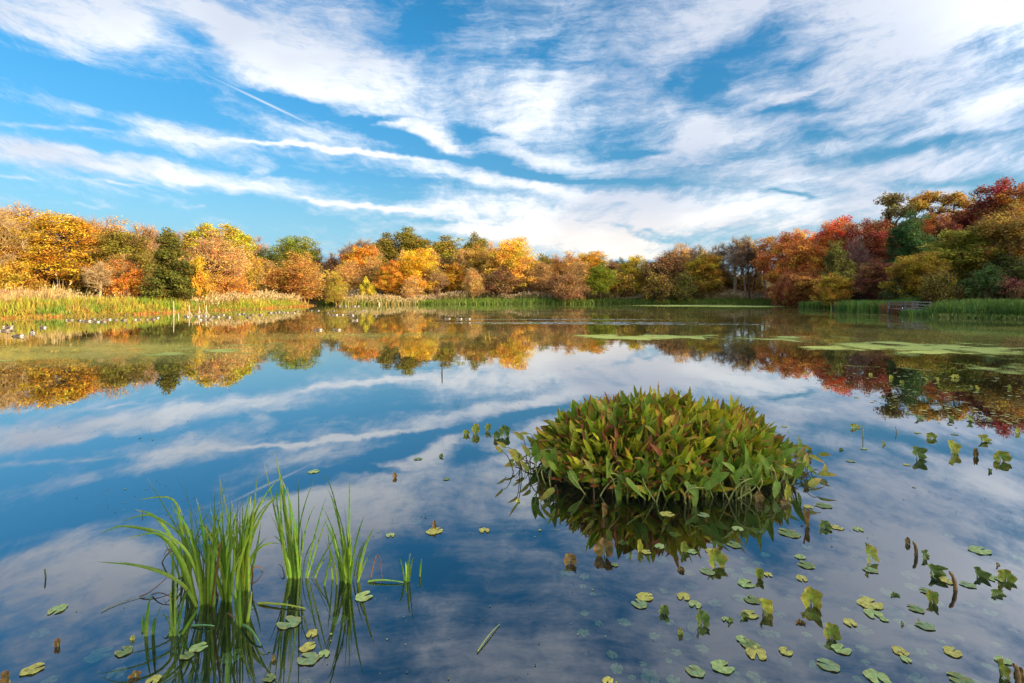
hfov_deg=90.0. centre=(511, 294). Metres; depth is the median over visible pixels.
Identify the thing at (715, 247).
bare tree
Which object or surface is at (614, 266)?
autumn tree
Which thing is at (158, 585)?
dead reed
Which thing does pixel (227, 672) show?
cattail clump
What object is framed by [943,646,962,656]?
lily pad
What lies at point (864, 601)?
lily pad
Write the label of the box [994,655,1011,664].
lily pad
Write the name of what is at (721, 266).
bare tree
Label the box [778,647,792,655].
lily pad
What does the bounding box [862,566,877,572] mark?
lily pad
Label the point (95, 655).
lily pad
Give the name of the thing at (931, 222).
autumn tree
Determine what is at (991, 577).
lily pad
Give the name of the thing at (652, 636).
lily pad
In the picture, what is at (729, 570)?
lily pad
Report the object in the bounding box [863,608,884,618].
lily pad
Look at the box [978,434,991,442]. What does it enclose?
spatterdock leaf
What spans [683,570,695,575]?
lily pad
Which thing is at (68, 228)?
autumn tree
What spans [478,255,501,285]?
autumn tree
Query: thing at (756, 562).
lily pad
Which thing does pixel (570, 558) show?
spatterdock leaf
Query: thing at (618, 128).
sky
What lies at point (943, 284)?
shrub
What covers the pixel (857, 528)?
lily pad
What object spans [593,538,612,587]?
spatterdock leaf
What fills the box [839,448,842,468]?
spatterdock leaf
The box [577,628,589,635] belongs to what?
lily pad
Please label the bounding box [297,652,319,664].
lily pad
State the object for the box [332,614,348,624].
lily pad
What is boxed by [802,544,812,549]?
lily pad
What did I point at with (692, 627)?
lily pad
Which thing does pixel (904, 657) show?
lily pad
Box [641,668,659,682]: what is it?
lily pad
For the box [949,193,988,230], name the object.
autumn tree
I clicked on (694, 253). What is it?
bare tree
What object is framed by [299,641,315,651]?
lily pad
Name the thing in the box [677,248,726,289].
autumn tree
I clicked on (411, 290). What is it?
shrub
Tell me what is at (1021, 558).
lily pad
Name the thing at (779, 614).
lily pad
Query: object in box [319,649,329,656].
lily pad
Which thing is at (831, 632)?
spatterdock leaf
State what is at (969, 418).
spatterdock leaf
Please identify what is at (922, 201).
autumn tree
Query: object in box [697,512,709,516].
lily pad
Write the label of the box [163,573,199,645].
cattail clump
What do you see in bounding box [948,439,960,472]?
spatterdock leaf
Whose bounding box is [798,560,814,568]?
lily pad
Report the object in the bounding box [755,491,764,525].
spatterdock leaf
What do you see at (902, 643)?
spatterdock leaf
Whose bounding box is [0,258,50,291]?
shrub
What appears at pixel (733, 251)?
bare tree
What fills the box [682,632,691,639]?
lily pad
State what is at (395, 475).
spatterdock leaf
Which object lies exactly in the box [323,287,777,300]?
reeds
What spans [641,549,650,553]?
lily pad
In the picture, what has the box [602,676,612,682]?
lily pad
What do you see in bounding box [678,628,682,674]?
spatterdock leaf
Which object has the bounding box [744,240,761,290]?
autumn tree
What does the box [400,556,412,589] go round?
cattail clump
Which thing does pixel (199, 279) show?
shrub
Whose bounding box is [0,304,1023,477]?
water
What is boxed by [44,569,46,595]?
stick
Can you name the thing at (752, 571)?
lily pad
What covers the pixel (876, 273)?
autumn tree
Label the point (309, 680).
lily pad
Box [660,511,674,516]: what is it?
lily pad
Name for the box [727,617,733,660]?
spatterdock leaf
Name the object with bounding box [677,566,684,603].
spatterdock leaf
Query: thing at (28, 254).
autumn tree
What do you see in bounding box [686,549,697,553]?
lily pad
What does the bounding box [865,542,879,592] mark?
spatterdock leaf
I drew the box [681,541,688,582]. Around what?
spatterdock leaf
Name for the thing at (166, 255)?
conical tree
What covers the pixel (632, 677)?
lily pad
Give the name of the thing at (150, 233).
bare tree
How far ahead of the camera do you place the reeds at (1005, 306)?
44.05 m
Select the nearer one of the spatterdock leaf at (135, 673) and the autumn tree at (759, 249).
the spatterdock leaf at (135, 673)
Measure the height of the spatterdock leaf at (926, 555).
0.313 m
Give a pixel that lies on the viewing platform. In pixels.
(912, 305)
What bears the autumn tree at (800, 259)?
on the ground at (456, 604)
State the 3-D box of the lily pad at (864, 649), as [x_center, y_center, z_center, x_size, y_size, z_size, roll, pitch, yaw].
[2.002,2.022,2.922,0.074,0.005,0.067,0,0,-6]
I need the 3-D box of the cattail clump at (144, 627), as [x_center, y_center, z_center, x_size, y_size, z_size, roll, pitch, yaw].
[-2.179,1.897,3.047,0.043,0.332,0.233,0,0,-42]
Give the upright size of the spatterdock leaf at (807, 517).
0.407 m
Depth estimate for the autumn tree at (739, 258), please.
111.81 m
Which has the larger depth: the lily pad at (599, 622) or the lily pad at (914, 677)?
the lily pad at (599, 622)
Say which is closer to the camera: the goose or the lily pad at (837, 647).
the lily pad at (837, 647)
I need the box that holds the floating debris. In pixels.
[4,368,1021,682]
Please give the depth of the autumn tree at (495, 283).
108.01 m
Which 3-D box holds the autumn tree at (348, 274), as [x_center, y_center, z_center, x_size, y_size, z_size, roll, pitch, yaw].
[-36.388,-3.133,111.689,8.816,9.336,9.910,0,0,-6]
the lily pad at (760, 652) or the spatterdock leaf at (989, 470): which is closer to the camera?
the lily pad at (760, 652)
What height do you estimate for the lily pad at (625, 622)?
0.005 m
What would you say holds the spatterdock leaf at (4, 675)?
on the water
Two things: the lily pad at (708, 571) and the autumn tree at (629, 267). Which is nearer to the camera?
the lily pad at (708, 571)
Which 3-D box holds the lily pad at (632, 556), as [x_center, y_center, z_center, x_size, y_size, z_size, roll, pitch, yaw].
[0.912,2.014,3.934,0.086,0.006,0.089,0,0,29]
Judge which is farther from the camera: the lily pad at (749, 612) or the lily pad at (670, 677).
the lily pad at (749, 612)
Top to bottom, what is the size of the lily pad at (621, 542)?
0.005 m
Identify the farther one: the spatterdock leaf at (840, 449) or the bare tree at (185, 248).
the bare tree at (185, 248)
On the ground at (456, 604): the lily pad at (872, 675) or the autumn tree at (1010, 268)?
the autumn tree at (1010, 268)
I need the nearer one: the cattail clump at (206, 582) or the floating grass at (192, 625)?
the floating grass at (192, 625)
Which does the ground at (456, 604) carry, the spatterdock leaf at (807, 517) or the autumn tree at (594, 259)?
the autumn tree at (594, 259)
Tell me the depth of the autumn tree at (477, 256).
119.87 m
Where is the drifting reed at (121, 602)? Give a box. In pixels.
[101,595,146,611]
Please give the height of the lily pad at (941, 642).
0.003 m
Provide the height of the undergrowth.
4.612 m
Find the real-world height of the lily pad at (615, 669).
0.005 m
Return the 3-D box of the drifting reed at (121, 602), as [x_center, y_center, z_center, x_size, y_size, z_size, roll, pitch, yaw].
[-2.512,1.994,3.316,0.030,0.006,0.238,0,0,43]
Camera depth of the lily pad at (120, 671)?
2.73 m
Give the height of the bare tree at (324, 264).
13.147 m
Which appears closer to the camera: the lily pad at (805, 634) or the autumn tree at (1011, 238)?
the lily pad at (805, 634)
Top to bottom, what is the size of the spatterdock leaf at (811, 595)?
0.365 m
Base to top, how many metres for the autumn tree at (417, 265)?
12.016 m
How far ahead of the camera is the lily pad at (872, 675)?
2.67 m
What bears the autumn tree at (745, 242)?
on the ground at (456, 604)
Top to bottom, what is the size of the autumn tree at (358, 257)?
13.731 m
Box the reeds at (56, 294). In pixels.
[0,272,258,303]
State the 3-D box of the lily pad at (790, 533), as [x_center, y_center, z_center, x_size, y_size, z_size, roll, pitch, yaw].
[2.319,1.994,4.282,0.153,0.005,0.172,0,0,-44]
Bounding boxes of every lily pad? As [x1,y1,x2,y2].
[19,662,44,674]
[29,628,49,637]
[40,675,58,682]
[47,604,67,613]
[84,646,112,662]
[105,667,127,678]
[114,645,132,656]
[145,674,161,682]
[180,651,193,658]
[189,642,207,651]
[220,649,243,663]
[263,673,275,681]
[276,615,300,628]
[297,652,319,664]
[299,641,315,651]
[302,678,312,682]
[306,629,316,636]
[308,469,319,472]
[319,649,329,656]
[320,606,334,613]
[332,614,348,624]
[355,591,372,600]
[409,519,420,524]
[426,527,442,533]
[479,527,489,532]
[514,501,526,506]
[560,569,573,575]
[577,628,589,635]
[579,574,588,579]
[581,610,588,615]
[595,620,602,625]
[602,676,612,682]
[607,650,617,658]
[610,663,622,673]
[617,618,630,625]
[618,540,627,544]
[625,554,636,559]
[628,674,635,679]
[631,598,646,607]
[636,592,652,600]
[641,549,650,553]
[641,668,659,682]
[649,632,659,639]
[655,543,664,548]
[655,556,667,562]
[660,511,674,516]
[665,619,674,624]
[666,674,679,682]
[669,532,680,536]
[671,648,681,655]
[677,592,689,599]
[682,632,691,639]
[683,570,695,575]
[685,664,704,676]
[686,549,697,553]
[688,622,706,635]
[689,600,701,607]
[695,644,708,652]
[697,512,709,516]
[700,567,714,574]
[708,599,722,606]
[710,540,723,547]
[711,660,734,673]
[725,568,734,572]
[725,672,746,682]
[727,541,740,547]
[732,526,742,530]
[732,594,748,602]
[736,635,748,642]
[737,578,754,586]
[739,638,760,649]
[742,567,755,574]
[742,610,758,618]
[744,594,759,603]
[745,645,766,659]
[746,671,761,680]
[749,527,763,532]
[752,560,763,565]
[754,678,765,682]
[757,629,771,637]
[761,552,770,556]
[768,630,780,637]
[775,611,786,617]
[778,528,800,536]
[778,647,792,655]
[780,659,791,665]
[794,554,805,558]
[796,574,807,580]
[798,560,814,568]
[801,631,811,637]
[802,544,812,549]
[809,659,824,671]
[814,502,831,507]
[817,641,830,649]
[817,658,839,671]
[818,529,830,535]
[831,525,843,529]
[831,643,851,654]
[843,618,856,625]
[852,675,865,682]
[853,527,863,530]
[855,624,873,635]
[855,645,870,652]
[857,596,883,608]
[860,658,870,664]
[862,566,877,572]
[862,668,891,682]
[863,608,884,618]
[865,557,883,564]
[870,650,891,662]
[879,587,891,596]
[892,646,908,655]
[900,570,919,578]
[900,655,911,662]
[904,583,919,590]
[907,604,924,612]
[908,673,928,682]
[914,620,935,629]
[916,648,928,654]
[919,587,928,592]
[925,662,936,669]
[935,638,945,643]
[939,577,952,583]
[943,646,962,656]
[946,672,973,682]
[954,635,964,640]
[960,581,976,587]
[963,602,974,606]
[968,545,991,553]
[972,678,982,682]
[981,662,998,670]
[983,608,998,615]
[989,575,1003,581]
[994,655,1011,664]
[1011,555,1023,561]
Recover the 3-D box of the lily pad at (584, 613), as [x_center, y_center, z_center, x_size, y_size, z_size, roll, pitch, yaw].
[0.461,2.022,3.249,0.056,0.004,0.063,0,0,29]
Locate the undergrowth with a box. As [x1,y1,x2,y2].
[23,284,1023,308]
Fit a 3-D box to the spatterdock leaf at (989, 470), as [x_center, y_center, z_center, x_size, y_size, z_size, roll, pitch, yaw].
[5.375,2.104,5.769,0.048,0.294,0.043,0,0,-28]
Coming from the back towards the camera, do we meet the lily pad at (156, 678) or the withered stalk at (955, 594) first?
the withered stalk at (955, 594)
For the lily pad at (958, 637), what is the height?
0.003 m
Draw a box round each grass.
[0,294,311,318]
[191,624,214,626]
[241,624,260,645]
[258,602,304,608]
[368,579,403,582]
[477,624,499,651]
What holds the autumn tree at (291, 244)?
on the ground at (456, 604)
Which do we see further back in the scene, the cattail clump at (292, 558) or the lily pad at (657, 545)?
the lily pad at (657, 545)
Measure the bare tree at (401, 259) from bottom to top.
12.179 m
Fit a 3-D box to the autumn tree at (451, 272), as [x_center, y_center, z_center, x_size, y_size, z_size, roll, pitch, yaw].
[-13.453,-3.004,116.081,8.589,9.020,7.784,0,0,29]
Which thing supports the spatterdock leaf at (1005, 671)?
on the water
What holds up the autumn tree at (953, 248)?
on the ground at (456, 604)
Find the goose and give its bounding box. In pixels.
[12,334,24,336]
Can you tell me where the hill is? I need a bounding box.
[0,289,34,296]
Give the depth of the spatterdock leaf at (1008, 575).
3.59 m
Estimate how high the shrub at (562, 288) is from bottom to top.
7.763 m
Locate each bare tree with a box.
[0,200,59,263]
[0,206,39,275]
[55,213,105,287]
[77,261,113,297]
[128,222,159,269]
[145,225,174,269]
[173,230,195,270]
[250,234,268,289]
[301,259,323,303]
[310,245,335,284]
[336,241,359,262]
[352,236,373,250]
[367,242,387,258]
[396,250,406,290]
[452,248,474,290]
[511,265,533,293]
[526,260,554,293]
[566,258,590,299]
[664,245,683,281]
[685,242,704,289]
[707,244,725,288]
[711,243,734,291]
[720,236,746,290]
[737,241,759,298]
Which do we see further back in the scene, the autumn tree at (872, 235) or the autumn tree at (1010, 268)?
the autumn tree at (872, 235)
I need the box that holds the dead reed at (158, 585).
[139,557,183,596]
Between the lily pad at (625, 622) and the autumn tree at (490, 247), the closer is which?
the lily pad at (625, 622)
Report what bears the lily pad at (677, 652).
on the water
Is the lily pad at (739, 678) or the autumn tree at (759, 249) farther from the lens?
the autumn tree at (759, 249)
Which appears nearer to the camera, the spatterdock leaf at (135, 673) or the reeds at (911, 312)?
the spatterdock leaf at (135, 673)
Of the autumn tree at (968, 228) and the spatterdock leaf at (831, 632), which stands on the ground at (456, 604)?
the autumn tree at (968, 228)
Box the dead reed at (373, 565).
[370,554,382,581]
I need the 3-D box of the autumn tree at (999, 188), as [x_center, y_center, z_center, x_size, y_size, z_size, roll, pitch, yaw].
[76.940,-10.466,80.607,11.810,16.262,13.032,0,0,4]
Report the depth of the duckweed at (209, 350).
17.87 m
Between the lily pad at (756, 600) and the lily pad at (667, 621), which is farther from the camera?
the lily pad at (756, 600)
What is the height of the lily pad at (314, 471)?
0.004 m
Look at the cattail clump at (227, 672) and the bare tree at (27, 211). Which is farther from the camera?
the bare tree at (27, 211)
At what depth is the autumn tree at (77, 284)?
68.64 m
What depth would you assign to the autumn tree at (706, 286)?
106.83 m
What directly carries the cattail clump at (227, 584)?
in the water
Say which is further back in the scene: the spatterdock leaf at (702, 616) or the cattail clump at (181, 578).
the cattail clump at (181, 578)
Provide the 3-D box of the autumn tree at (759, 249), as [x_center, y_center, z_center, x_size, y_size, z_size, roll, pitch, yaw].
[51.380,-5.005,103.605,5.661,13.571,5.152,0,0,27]
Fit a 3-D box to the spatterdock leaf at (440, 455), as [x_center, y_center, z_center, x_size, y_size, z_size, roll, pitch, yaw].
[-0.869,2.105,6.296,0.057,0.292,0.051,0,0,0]
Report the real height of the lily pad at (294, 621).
0.004 m
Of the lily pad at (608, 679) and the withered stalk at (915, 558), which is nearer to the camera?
the lily pad at (608, 679)
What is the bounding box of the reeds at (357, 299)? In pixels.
[337,293,425,304]
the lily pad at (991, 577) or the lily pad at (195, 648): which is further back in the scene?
the lily pad at (991, 577)
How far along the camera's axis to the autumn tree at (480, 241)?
149.94 m
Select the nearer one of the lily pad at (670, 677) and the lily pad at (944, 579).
the lily pad at (670, 677)
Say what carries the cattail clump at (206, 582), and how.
in the water
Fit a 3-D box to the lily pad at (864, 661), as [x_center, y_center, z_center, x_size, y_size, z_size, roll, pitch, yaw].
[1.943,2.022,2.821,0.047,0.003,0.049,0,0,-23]
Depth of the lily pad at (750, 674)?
2.72 m
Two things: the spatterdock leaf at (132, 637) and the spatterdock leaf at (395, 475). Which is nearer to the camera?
the spatterdock leaf at (132, 637)
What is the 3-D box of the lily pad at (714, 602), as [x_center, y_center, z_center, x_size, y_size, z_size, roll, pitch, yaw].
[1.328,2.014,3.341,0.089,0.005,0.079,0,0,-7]
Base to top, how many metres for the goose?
0.178 m
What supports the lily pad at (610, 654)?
on the water
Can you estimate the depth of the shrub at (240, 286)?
73.38 m
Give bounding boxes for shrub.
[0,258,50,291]
[103,266,152,298]
[182,254,215,299]
[210,271,254,295]
[306,268,339,300]
[357,276,376,296]
[398,272,426,297]
[537,270,590,301]
[603,271,639,298]
[640,271,678,303]
[670,268,700,302]
[717,280,766,292]
[765,268,799,305]
[836,279,883,304]
[878,274,921,300]
[917,267,965,302]
[953,262,1017,301]
[986,275,1023,299]
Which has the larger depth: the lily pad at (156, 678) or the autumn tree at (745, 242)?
the autumn tree at (745, 242)
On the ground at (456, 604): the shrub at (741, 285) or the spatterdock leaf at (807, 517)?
the shrub at (741, 285)
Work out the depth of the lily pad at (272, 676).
2.66 m
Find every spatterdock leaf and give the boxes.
[0,670,10,682]
[54,637,62,682]
[128,670,140,682]
[130,635,136,680]
[272,654,277,682]
[393,473,396,499]
[432,520,436,556]
[439,454,442,476]
[463,429,469,451]
[472,423,479,450]
[485,424,490,447]
[493,430,500,455]
[499,425,509,453]
[516,499,519,526]
[563,553,576,596]
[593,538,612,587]
[602,503,606,537]
[637,539,642,582]
[659,604,669,652]
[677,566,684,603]
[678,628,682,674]
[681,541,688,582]
[696,609,709,664]
[707,548,727,597]
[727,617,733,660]
[740,611,749,655]
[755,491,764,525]
[755,567,763,611]
[760,598,772,649]
[780,499,788,527]
[784,483,791,525]
[795,619,805,661]
[801,586,822,642]
[803,508,809,554]
[819,520,831,555]
[823,621,841,679]
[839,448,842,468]
[850,423,860,427]
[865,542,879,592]
[890,591,899,631]
[899,621,904,664]
[905,537,910,569]
[912,446,927,478]
[921,549,929,587]
[926,432,936,438]
[926,590,938,639]
[928,564,947,608]
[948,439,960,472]
[966,415,973,421]
[973,448,978,475]
[974,566,991,610]
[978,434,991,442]
[987,468,991,493]
[991,589,1006,630]
[993,450,1011,480]
[994,562,1000,598]
[997,658,1010,682]
[998,569,1016,614]
[1013,667,1023,682]
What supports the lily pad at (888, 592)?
on the water
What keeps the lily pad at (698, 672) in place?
on the water
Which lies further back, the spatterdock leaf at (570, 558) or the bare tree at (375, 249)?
the bare tree at (375, 249)
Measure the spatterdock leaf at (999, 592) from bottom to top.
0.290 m
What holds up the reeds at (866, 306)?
on the water
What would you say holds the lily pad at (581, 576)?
on the water
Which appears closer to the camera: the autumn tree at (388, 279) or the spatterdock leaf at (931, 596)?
the spatterdock leaf at (931, 596)
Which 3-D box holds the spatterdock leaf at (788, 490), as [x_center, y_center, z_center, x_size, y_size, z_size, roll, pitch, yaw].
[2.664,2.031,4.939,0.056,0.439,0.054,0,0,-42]
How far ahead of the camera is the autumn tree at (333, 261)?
127.01 m
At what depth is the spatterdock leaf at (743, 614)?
3.17 m
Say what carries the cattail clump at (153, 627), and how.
in the water
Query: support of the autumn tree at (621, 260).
on the ground at (456, 604)
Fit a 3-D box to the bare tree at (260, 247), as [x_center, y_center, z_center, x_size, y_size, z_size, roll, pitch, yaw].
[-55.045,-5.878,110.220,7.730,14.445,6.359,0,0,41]
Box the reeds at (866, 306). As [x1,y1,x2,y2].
[830,296,929,312]
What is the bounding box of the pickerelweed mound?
[494,381,836,511]
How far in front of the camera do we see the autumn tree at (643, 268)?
121.69 m
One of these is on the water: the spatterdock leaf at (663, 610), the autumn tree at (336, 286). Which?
the spatterdock leaf at (663, 610)
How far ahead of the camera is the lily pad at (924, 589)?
3.45 m
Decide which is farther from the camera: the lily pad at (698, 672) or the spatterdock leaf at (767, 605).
the spatterdock leaf at (767, 605)
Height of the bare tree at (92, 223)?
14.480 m
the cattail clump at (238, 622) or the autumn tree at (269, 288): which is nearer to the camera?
the cattail clump at (238, 622)
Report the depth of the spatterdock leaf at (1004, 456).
6.15 m
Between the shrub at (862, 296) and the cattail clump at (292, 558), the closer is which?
the cattail clump at (292, 558)
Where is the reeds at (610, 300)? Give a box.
[316,297,778,304]
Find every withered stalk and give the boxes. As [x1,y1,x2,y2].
[912,541,918,562]
[949,571,958,598]
[1012,663,1020,682]
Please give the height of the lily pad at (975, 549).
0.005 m
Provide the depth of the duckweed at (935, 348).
19.58 m
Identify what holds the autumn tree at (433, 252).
on the ground at (456, 604)
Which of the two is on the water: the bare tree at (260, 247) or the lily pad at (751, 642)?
the lily pad at (751, 642)
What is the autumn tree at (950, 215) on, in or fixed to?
on the ground at (456, 604)
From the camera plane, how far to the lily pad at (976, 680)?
2.67 m
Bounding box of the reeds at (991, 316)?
[930,312,1023,319]
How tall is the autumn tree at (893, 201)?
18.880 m
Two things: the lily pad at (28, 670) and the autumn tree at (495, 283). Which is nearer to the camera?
the lily pad at (28, 670)
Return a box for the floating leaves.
[788,367,1023,425]
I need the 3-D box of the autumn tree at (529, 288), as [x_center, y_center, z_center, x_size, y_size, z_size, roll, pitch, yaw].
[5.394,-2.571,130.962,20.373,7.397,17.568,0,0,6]
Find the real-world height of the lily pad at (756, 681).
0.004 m
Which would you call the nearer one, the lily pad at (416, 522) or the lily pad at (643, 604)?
the lily pad at (643, 604)
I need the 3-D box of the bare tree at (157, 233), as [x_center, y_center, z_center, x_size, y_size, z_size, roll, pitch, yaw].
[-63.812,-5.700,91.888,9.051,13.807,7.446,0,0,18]
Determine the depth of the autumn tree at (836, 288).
69.02 m
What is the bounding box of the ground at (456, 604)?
[0,282,1023,682]
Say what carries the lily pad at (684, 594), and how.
on the water
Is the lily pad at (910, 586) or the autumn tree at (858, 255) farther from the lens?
the autumn tree at (858, 255)
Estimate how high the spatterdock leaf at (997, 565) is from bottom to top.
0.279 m
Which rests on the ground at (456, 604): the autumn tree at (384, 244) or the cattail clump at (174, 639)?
the autumn tree at (384, 244)
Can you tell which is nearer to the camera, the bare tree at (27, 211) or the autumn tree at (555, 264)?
the bare tree at (27, 211)
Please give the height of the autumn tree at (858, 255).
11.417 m
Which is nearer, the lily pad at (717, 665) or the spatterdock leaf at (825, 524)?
the lily pad at (717, 665)
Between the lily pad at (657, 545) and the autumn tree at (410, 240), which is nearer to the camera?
the lily pad at (657, 545)
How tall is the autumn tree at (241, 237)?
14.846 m
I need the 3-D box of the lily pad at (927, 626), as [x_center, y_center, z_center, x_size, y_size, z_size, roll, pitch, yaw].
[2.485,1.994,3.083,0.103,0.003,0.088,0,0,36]
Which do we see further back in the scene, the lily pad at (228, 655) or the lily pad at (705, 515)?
the lily pad at (705, 515)
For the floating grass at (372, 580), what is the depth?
3.55 m
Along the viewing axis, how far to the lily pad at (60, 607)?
3.25 m
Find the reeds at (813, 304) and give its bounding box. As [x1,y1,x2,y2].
[798,301,835,307]
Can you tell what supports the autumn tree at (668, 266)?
on the ground at (456, 604)
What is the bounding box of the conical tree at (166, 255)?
[134,227,209,302]
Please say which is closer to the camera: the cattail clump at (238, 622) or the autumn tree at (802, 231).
the cattail clump at (238, 622)
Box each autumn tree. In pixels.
[0,226,60,283]
[1,209,109,290]
[44,261,104,295]
[80,226,155,296]
[81,212,138,282]
[93,252,151,294]
[178,228,254,290]
[180,222,220,264]
[210,223,259,257]
[227,242,267,293]
[253,248,282,290]
[256,259,285,293]
[258,249,327,300]
[264,235,325,279]
[322,252,341,270]
[324,270,350,304]
[326,260,363,292]
[337,244,381,289]
[352,255,388,290]
[358,256,385,291]
[367,232,403,291]
[371,260,405,295]
[386,226,432,260]
[393,247,442,294]
[416,252,457,280]
[417,264,449,295]
[420,235,465,291]
[424,244,440,272]
[436,256,461,290]
[442,262,467,292]
[451,241,491,277]
[458,231,488,251]
[461,267,487,297]
[477,236,538,294]
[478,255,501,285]
[479,264,531,295]
[484,240,496,253]
[522,280,549,291]
[532,253,552,290]
[548,251,589,286]
[549,252,563,289]
[562,250,611,289]
[585,262,619,299]
[605,259,621,286]
[613,257,626,272]
[614,253,646,293]
[635,249,695,290]
[640,258,649,286]
[673,242,697,283]
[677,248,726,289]
[688,271,726,297]
[716,270,742,290]
[734,234,756,294]
[734,240,744,290]
[737,269,767,293]
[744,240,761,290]
[749,230,806,293]
[751,237,772,295]
[777,237,829,284]
[782,267,830,303]
[791,227,817,250]
[807,215,862,277]
[809,271,855,308]
[817,237,859,298]
[841,217,901,271]
[843,237,875,295]
[852,257,898,300]
[872,191,918,243]
[877,251,954,298]
[880,210,937,265]
[901,211,951,247]
[906,190,975,225]
[918,221,1023,288]
[929,213,962,259]
[940,209,964,224]
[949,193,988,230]
[956,177,1023,254]
[957,198,1023,271]
[959,217,1016,273]
[964,251,1023,286]
[987,183,1023,256]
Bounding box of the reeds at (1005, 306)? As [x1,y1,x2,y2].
[923,297,1023,316]
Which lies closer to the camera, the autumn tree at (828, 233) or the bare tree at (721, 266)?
the autumn tree at (828, 233)
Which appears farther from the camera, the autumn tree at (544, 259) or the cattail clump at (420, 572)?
the autumn tree at (544, 259)
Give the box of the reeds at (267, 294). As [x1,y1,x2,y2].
[160,289,301,307]
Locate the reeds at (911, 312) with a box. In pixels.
[898,309,930,315]
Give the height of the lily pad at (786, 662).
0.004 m
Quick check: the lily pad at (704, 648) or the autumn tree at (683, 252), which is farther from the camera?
the autumn tree at (683, 252)
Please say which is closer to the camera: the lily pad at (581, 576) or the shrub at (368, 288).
the lily pad at (581, 576)
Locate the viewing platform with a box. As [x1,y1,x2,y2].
[887,301,931,313]
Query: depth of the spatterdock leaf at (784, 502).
4.86 m
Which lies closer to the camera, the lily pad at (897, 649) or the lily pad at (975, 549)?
the lily pad at (897, 649)
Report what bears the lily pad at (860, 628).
on the water
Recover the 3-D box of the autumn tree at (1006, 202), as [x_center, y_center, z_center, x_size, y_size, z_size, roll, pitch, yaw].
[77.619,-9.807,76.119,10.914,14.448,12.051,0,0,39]
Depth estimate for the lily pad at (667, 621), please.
3.16 m
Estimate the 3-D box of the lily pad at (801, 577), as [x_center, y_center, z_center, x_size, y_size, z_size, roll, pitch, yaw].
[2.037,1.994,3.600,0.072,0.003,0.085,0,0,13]
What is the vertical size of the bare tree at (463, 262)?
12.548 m
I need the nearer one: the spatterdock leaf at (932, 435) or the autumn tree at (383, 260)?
the spatterdock leaf at (932, 435)
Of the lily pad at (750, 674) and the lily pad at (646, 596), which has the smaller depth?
the lily pad at (750, 674)
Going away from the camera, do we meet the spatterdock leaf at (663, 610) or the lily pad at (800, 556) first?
the spatterdock leaf at (663, 610)
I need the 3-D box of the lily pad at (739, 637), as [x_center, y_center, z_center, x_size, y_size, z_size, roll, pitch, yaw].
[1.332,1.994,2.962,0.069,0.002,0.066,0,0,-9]
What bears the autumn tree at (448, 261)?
on the ground at (456, 604)
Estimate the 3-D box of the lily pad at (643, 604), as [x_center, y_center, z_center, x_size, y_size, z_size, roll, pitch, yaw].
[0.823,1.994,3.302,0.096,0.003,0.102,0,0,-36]
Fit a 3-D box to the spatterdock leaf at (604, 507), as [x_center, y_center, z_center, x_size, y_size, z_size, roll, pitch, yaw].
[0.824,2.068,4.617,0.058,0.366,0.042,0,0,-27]
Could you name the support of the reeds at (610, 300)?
on the water
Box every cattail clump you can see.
[101,478,243,616]
[141,592,152,646]
[152,606,161,643]
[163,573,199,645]
[164,505,207,586]
[197,485,258,611]
[220,480,282,600]
[220,567,251,635]
[225,658,230,682]
[263,453,336,587]
[322,476,373,595]
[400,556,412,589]
[419,559,421,584]
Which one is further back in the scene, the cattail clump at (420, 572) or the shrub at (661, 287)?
the shrub at (661, 287)
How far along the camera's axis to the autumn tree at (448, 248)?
141.82 m
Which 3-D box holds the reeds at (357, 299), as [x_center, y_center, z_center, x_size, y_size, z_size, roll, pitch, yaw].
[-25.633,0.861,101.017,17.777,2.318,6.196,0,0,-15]
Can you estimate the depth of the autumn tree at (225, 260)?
74.58 m
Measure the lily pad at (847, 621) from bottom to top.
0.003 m
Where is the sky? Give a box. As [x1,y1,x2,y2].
[0,0,1023,290]
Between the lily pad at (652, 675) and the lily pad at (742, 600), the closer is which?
the lily pad at (652, 675)
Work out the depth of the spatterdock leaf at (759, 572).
3.61 m
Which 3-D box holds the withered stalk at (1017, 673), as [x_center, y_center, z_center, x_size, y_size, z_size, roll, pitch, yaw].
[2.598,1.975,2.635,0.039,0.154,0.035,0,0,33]
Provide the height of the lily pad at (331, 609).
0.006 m
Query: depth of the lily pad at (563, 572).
3.71 m
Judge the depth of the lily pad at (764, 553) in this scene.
3.98 m
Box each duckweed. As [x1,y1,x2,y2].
[0,336,361,360]
[575,334,1023,373]
[647,305,794,306]

